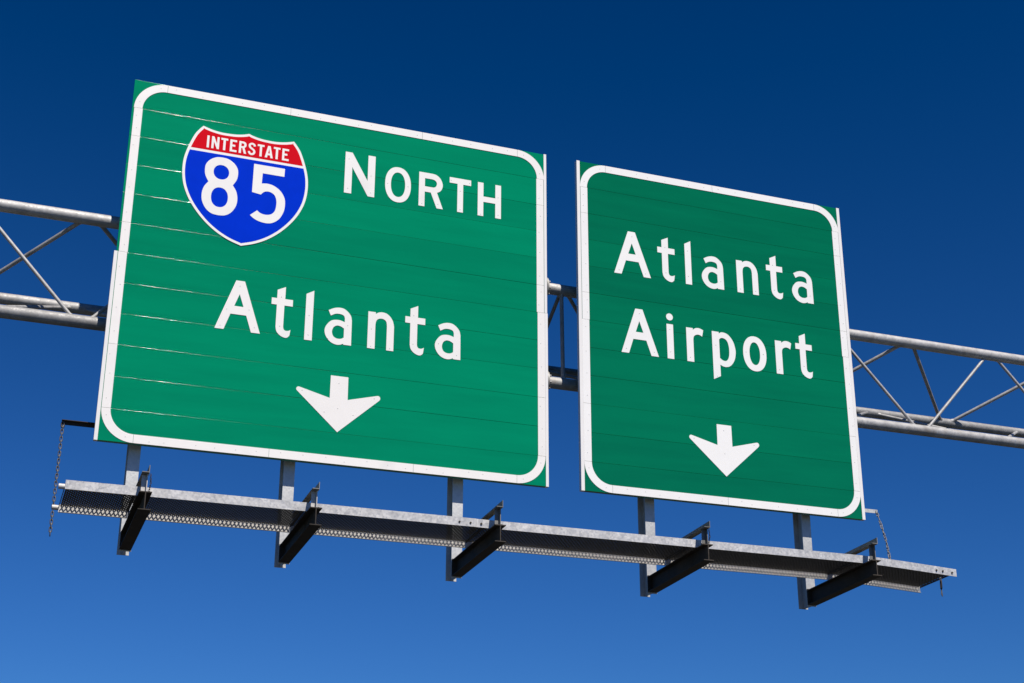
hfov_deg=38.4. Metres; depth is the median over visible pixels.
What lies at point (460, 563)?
walkway support
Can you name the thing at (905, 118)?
sky
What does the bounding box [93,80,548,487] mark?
highway sign
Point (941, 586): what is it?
chain hook
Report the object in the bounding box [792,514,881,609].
walkway support
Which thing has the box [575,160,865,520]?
highway sign
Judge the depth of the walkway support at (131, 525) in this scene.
12.63 m
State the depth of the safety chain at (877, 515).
15.86 m
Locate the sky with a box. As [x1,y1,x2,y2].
[0,0,1023,682]
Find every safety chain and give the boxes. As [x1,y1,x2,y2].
[49,419,94,536]
[865,509,890,558]
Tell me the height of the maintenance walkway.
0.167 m
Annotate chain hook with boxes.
[940,577,942,595]
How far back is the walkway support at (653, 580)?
14.32 m
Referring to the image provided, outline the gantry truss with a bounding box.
[0,199,1023,448]
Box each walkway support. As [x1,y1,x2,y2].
[116,445,151,555]
[274,461,321,567]
[446,478,505,581]
[637,497,713,596]
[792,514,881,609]
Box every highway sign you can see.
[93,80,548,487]
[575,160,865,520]
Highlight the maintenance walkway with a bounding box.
[52,480,956,592]
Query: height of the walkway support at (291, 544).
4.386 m
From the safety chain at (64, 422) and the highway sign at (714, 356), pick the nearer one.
the safety chain at (64, 422)

